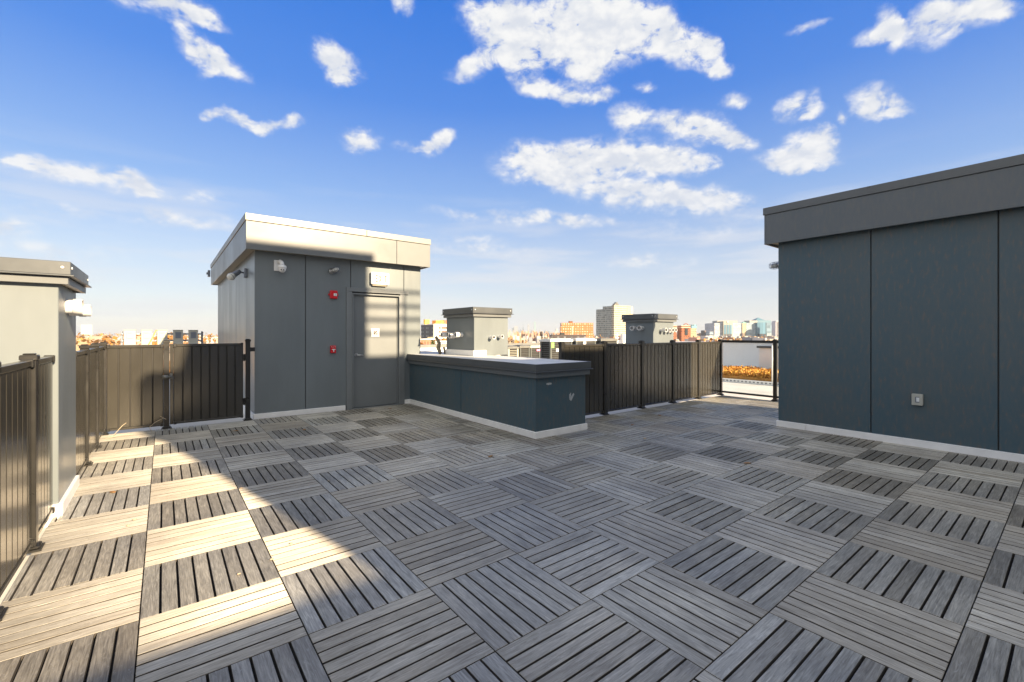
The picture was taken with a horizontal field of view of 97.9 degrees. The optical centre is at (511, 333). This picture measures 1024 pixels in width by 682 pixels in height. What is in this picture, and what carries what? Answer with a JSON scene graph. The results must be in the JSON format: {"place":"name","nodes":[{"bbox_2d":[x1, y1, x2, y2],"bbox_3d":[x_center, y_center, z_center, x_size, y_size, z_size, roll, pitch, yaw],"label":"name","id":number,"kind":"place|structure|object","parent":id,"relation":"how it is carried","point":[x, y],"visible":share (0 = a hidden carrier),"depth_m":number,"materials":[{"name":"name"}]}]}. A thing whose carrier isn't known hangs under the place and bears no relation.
{"place":"outdoors","nodes":[
{"label":"outdoors","id":0,"kind":"place"},
{"bbox_2d":[81,325,91,333],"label":"pale tower","id":1,"kind":"structure","parent":0,"point":[86,329],"depth_m":2200.00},
{"bbox_2d":[76,330,777,350],"bbox_3d":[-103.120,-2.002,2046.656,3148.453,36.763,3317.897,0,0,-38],"label":"roofs","id":2,"kind":"structure","parent":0,"point":[532,336],"depth_m":435.53,"materials":[{"name":"white"}]},
{"bbox_2d":[0,0,1023,335],"label":"sky","id":3,"kind":"structure","parent":0,"point":[559,161],"materials":[{"name":"blue"}]},
{"bbox_2d":[677,323,690,340],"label":"brick tower","id":4,"kind":"structure","parent":0,"point":[683,332],"depth_m":520.00,"materials":[{"name":"brick"}]},
{"bbox_2d":[690,328,695,336],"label":"beige tower","id":5,"kind":"structure","parent":0,"point":[692,332],"depth_m":600.00,"materials":[{"name":"beige concrete"}]},
{"bbox_2d":[701,330,705,335],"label":"slim tower","id":6,"kind":"structure","parent":0,"point":[703,332],"depth_m":905.48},
{"bbox_2d":[772,321,777,335],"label":"pale block","id":7,"kind":"structure","parent":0,"point":[774,328],"depth_m":1155.11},
{"label":"ground","id":8,"kind":"structure","parent":0,"visible":0},
{"bbox_2d":[0,382,772,604],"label":"roof","id":9,"kind":"structure","parent":8,"relation":"on","point":[749,388],"depth_m":8.45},
{"bbox_2d":[0,257,91,527],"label":"vent chase","id":10,"kind":"object","parent":9,"relation":"on","point":[42,307],"visible":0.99,"depth_m":3.38,"materials":[{"name":"paint"}]},
{"bbox_2d":[121,331,202,344],"bbox_3d":[-9.911,0.685,12.691,1.846,1.530,0.096,0,0,-38],"label":"strut rack","id":11,"kind":"object","parent":9,"relation":"on","point":[122,334],"visible":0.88,"depth_m":12.64,"materials":[{"name":"metal"}]},
{"bbox_2d":[124,330,135,344],"bbox_3d":[-10.409,0.090,12.153,0.265,0.420,0.140,0,0,-38],"label":"disconnect box","id":12,"kind":"object","parent":11,"relation":"attached to","point":[129,337],"visible":0.98,"depth_m":12.11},
{"bbox_2d":[141,330,151,344],"bbox_3d":[-10.132,0.090,12.369,0.245,0.420,0.140,0,0,-38],"label":"disconnect box","id":13,"kind":"object","parent":11,"relation":"attached to","point":[146,336],"visible":1,"depth_m":12.32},
{"bbox_2d":[157,330,167,344],"bbox_3d":[-9.859,0.090,12.582,0.246,0.420,0.140,0,0,-38],"label":"disconnect box","id":14,"kind":"object","parent":11,"relation":"attached to","point":[162,335],"visible":0.93,"depth_m":12.53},
{"bbox_2d":[173,330,182,343],"bbox_3d":[-9.583,0.090,12.798,0.246,0.420,0.140,0,0,-38],"label":"disconnect box","id":15,"kind":"object","parent":11,"relation":"attached to","point":[177,336],"visible":0.9,"depth_m":12.76,"materials":[{"name":"grey metal"}]},
{"bbox_2d":[188,330,197,343],"bbox_3d":[-9.304,0.090,13.017,0.246,0.420,0.140,0,0,-38],"label":"disconnect box","id":16,"kind":"object","parent":11,"relation":"attached to","point":[192,336],"visible":0.91,"depth_m":12.97,"materials":[{"name":"grey metal"}]},
{"bbox_2d":[210,213,430,418],"bbox_3d":[-4.934,-0.227,10.574,3.229,3.353,6.608,0,0,-38],"label":"stair bulkhead","id":17,"kind":"object","parent":9,"relation":"on","point":[293,322],"visible":0.84,"depth_m":7.98,"materials":[{"name":"grey metal"}]},
{"bbox_2d":[227,268,246,279],"bbox_3d":[-4.790,-1.041,7.782,0.138,0.230,0.327,0,0,39],"label":"flood lamp","id":18,"kind":"object","parent":17,"relation":"attached to","point":[233,275],"visible":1,"depth_m":7.75,"materials":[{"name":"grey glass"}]},
{"bbox_2d":[274,260,286,272],"bbox_3d":[-3.830,-1.125,7.396,0.221,0.223,0.136,0,0,38],"label":"security camera","id":19,"kind":"object","parent":17,"relation":"attached to","point":[280,266],"visible":1,"depth_m":7.36,"materials":[{"name":"white plastic"}]},
{"bbox_2d":[328,290,337,298],"bbox_3d":[-3.189,-0.705,7.976,0.172,0.146,0.062,0,0,-38],"label":"fire alarm strobe","id":20,"kind":"object","parent":17,"relation":"attached to","point":[333,294],"visible":1,"depth_m":7.96,"materials":[{"name":"red plastic"}]},
{"bbox_2d":[330,346,335,352],"bbox_3d":[-3.197,0.274,7.976,0.092,0.132,0.052,0,0,-38],"label":"fire pull station","id":21,"kind":"object","parent":17,"relation":"attached to","point":[332,349],"visible":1,"depth_m":7.95,"materials":[{"name":"red plastic"}]},
{"bbox_2d":[329,266,339,273],"bbox_3d":[-3.159,-1.137,7.949,0.196,0.132,0.111,0,0,17],"label":"caged wall lamp","id":22,"kind":"object","parent":17,"relation":"attached to","point":[332,270],"visible":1,"depth_m":7.92,"materials":[{"name":"metal"}]},
{"bbox_2d":[354,296,396,407],"bbox_3d":[-2.591,0.330,8.510,0.842,2.076,0.128,0,0,-38],"label":"door","id":23,"kind":"structure","parent":17,"relation":"in","point":[375,318],"depth_m":8.52,"materials":[{"name":"metal"}]},
{"bbox_2d":[371,272,388,286],"bbox_3d":[-2.518,-1.036,8.490,0.350,0.257,0.078,0,0,-38],"label":"exit sign","id":24,"kind":"object","parent":17,"relation":"attached to","point":[380,279],"visible":1,"depth_m":8.46,"materials":[{"name":"white plastic"}]},
{"bbox_2d":[420,343,539,355],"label":"parapet","id":25,"kind":"structure","parent":9,"relation":"on","point":[429,347],"depth_m":21.03,"materials":[{"name":"white concrete"}]},
{"bbox_2d":[406,351,592,438],"bbox_3d":[-0.869,0.923,8.181,1.112,1.053,5.236,0,0,-38],"label":"bulkhead","id":26,"kind":"object","parent":9,"relation":"on","point":[536,398],"visible":0.92,"depth_m":6.47,"materials":[{"name":"metal"}]},
{"bbox_2d":[435,336,445,353],"bbox_3d":[-1.429,0.222,8.894,0.224,0.370,0.118,0,0,-15],"label":"pipe wrap","id":27,"kind":"object","parent":26,"relation":"on","point":[438,347],"visible":0.93,"depth_m":8.87,"materials":[{"name":"silver metal"}]},
{"bbox_2d":[440,307,513,355],"bbox_3d":[-0.714,-0.046,8.681,1.028,0.888,1.201,0,0,-38],"label":"vent chase","id":28,"kind":"object","parent":26,"relation":"on","point":[477,331],"visible":1,"depth_m":8.35,"materials":[{"name":"metal"}]},
{"bbox_2d":[500,345,518,356],"bbox_3d":[-0.100,0.877,16.736,0.530,0.886,0.540,0,0,-38],"label":"condenser","id":29,"kind":"object","parent":9,"relation":"on","point":[512,350],"visible":0.41,"depth_m":16.55,"materials":[{"name":"grey metal"}]},
{"bbox_2d":[13,428,1023,681],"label":"deck pedestals","id":30,"kind":"object","parent":9,"relation":"on","point":[263,580],"depth_m":2.53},
{"bbox_2d":[0,395,1023,681],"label":"deck","id":31,"kind":"structure","parent":30,"relation":"on","point":[726,539],"depth_m":2.76,"materials":[{"name":"grey wood"}]},
{"bbox_2d":[0,353,54,621],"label":"privacy fence","id":32,"kind":"object","parent":31,"relation":"on","point":[27,509],"visible":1,"depth_m":2.67,"materials":[{"name":"brown metal"}]},
{"bbox_2d":[76,340,171,474],"bbox_3d":[-4.550,0.734,5.323,0.811,1.292,2.632,0,0,-38],"label":"privacy fence","id":33,"kind":"object","parent":31,"relation":"on","point":[118,387],"visible":0.98,"depth_m":6.18,"materials":[{"name":"brown metal"}]},
{"bbox_2d":[243,339,254,420],"bbox_3d":[-4.220,0.729,7.159,0.164,1.302,0.124,0,0,-38],"label":"gate post","id":34,"kind":"object","parent":31,"relation":"on","point":[248,348],"visible":1,"depth_m":7.12,"materials":[{"name":"black metal"}]},
{"bbox_2d":[162,343,244,423],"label":"gate","id":35,"kind":"structure","parent":34,"relation":"attached to","point":[206,381],"depth_m":6.80,"materials":[{"name":"brown metal"}]},
{"bbox_2d":[558,339,723,415],"bbox_3d":[2.748,0.749,8.555,5.119,1.262,0.124,0,0,-38],"label":"privacy fence","id":36,"kind":"object","parent":31,"relation":"on","point":[641,374],"visible":0.96,"depth_m":8.34,"materials":[{"name":"brown metal"}]},
{"bbox_2d":[722,339,777,400],"bbox_3d":[5.405,0.744,9.252,0.124,1.272,2.090,0,0,-38],"label":"glass guard","id":37,"kind":"object","parent":31,"relation":"on","point":[775,369],"visible":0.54,"depth_m":9.21,"materials":[{"name":"black"}]},
{"bbox_2d":[514,345,530,356],"bbox_3d":[0.337,0.867,17.078,0.540,0.906,0.540,0,0,-38],"label":"condenser","id":38,"kind":"object","parent":9,"relation":"on","point":[523,350],"visible":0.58,"depth_m":16.88,"materials":[{"name":"grey metal"}]},
{"bbox_2d":[529,345,539,357],"bbox_3d":[0.755,0.872,17.404,0.540,0.896,0.540,0,0,-38],"label":"condenser","id":39,"kind":"object","parent":9,"relation":"on","point":[534,351],"visible":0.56,"depth_m":17.21,"materials":[{"name":"white metal"}]},
{"bbox_2d":[539,338,572,358],"bbox_3d":[1.398,0.789,14.087,0.990,1.321,0.520,0,0,-38],"label":"condenser","id":40,"kind":"object","parent":9,"relation":"on","point":[549,348],"visible":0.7,"depth_m":13.78,"materials":[{"name":"white metal"}]},
{"bbox_2d":[567,338,596,343],"bbox_3d":[2.281,0.784,14.777,0.990,1.331,0.520,0,0,-38],"label":"condenser","id":41,"kind":"object","parent":9,"relation":"on","point":[584,340],"visible":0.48,"depth_m":14.54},
{"bbox_2d":[595,338,617,343],"bbox_3d":[3.187,0.789,15.485,0.890,1.321,0.520,0,0,-38],"label":"condenser","id":42,"kind":"object","parent":9,"relation":"on","point":[610,340],"visible":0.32,"depth_m":15.27,"materials":[{"name":"grey metal"}]},
{"bbox_2d":[620,334,624,342],"bbox_3d":[4.707,0.725,18.937,0.160,1.450,0.150,0,0,-38],"label":"utility cabinet","id":43,"kind":"object","parent":9,"relation":"on","point":[622,338],"visible":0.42,"depth_m":18.89,"materials":[{"name":"white plastic"}]},
{"bbox_2d":[620,313,678,342],"bbox_3d":[3.219,0.497,10.450,1.050,1.905,0.986,0,0,-38],"label":"vent chase","id":44,"kind":"object","parent":9,"relation":"on","point":[653,328],"visible":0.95,"depth_m":10.18,"materials":[{"name":"concrete"}]},
{"bbox_2d":[618,340,772,366],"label":"parapet","id":45,"kind":"structure","parent":9,"relation":"on","point":[742,354],"depth_m":17.92,"materials":[{"name":"white concrete"}]},
{"bbox_2d":[723,374,770,381],"bbox_3d":[7.666,1.389,15.190,2.215,0.119,10.500,0,0,-38],"label":"planting bed","id":46,"kind":"object","parent":9,"relation":"on","point":[746,378],"visible":0.07,"depth_m":13.85,"materials":[{"name":"brown soil"}]},
{"bbox_2d":[723,365,770,379],"bbox_3d":[7.575,1.263,15.240,2.256,0.387,8.431,0,0,-38],"label":"orange planting","id":47,"kind":"object","parent":46,"relation":"on","point":[748,371],"visible":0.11,"depth_m":14.32,"materials":[{"name":"plant"}]},
{"bbox_2d":[723,378,772,385],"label":"edge trim","id":48,"kind":"structure","parent":9,"relation":"on","point":[748,382],"depth_m":12.96,"materials":[{"name":"white metal"}]},
{"bbox_2d":[757,345,772,368],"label":"roof curb","id":49,"kind":"structure","parent":9,"relation":"on","point":[765,356],"depth_m":15.63,"materials":[{"name":"metal"}]},
{"bbox_2d":[763,154,1023,463],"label":"elevator bulkhead","id":50,"kind":"object","parent":9,"relation":"on","point":[893,296],"visible":0.9,"depth_m":5.51,"materials":[{"name":"metal"}]},
{"bbox_2d":[769,262,777,268],"bbox_3d":[4.071,-1.057,6.874,0.113,0.114,0.184,0,0,-38],"label":"caged wall lamp","id":51,"kind":"object","parent":50,"relation":"attached to","point":[774,265],"visible":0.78,"depth_m":6.87,"materials":[{"name":"metal"}]},
{"bbox_2d":[911,393,923,405],"bbox_3d":[4.952,0.801,5.448,0.060,0.138,0.104,0,0,-38],"label":"wall outlet","id":52,"kind":"object","parent":50,"relation":"attached to","point":[917,399],"depth_m":5.43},
{"bbox_2d":[76,331,768,346],"bbox_3d":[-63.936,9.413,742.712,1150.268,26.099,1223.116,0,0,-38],"label":"tree cover","id":53,"kind":"object","parent":8,"relation":"on","point":[107,340],"visible":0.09,"depth_m":209.85,"materials":[{"name":"orange plant"}]},
{"bbox_2d":[420,339,435,344],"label":"row house","id":54,"kind":"structure","parent":8,"relation":"on","point":[425,341],"depth_m":180.00,"materials":[{"name":"orange brick"}]},
{"bbox_2d":[421,319,446,340],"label":"apartment block","id":55,"kind":"structure","parent":8,"relation":"on","point":[435,328],"depth_m":341.30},
{"bbox_2d":[550,333,585,338],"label":"block","id":56,"kind":"structure","parent":8,"relation":"on","point":[562,335],"depth_m":300.00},
{"bbox_2d":[560,321,592,337],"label":"brick slab","id":57,"kind":"structure","parent":8,"relation":"on","point":[572,328],"depth_m":520.00,"materials":[{"name":"orange brick"}]},
{"bbox_2d":[596,302,632,338],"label":"apartment tower","id":58,"kind":"structure","parent":8,"relation":"on","point":[609,323],"depth_m":638.31,"materials":[{"name":"beige concrete"}]},
{"bbox_2d":[673,325,676,339],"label":"brick tower","id":59,"kind":"structure","parent":8,"relation":"on","point":[674,334],"depth_m":520.00,"materials":[{"name":"red brick"}]},
{"bbox_2d":[705,321,741,337],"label":"striped office","id":60,"kind":"structure","parent":8,"relation":"on","point":[725,328],"depth_m":1200.00,"materials":[{"name":"concrete"}]},
{"bbox_2d":[741,322,745,335],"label":"beige column","id":61,"kind":"structure","parent":8,"relation":"on","point":[743,328],"depth_m":1198.00,"materials":[{"name":"stone"}]},
{"bbox_2d":[744,318,771,337],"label":"glass office","id":62,"kind":"structure","parent":8,"relation":"on","point":[757,327],"depth_m":1199.07,"materials":[{"name":"glass"}]},
{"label":"gravel strip","id":63,"kind":"structure","parent":0,"visible":0},
{"bbox_2d":[771,346,772,381],"bbox_3d":[7.678,0.895,13.156,0.043,1.110,0.043,0,0,-38],"label":"standpipe","id":64,"kind":"object","parent":63,"relation":"on","point":[771,363],"visible":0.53,"depth_m":13.15,"materials":[{"name":"white plastic"}]}
]}

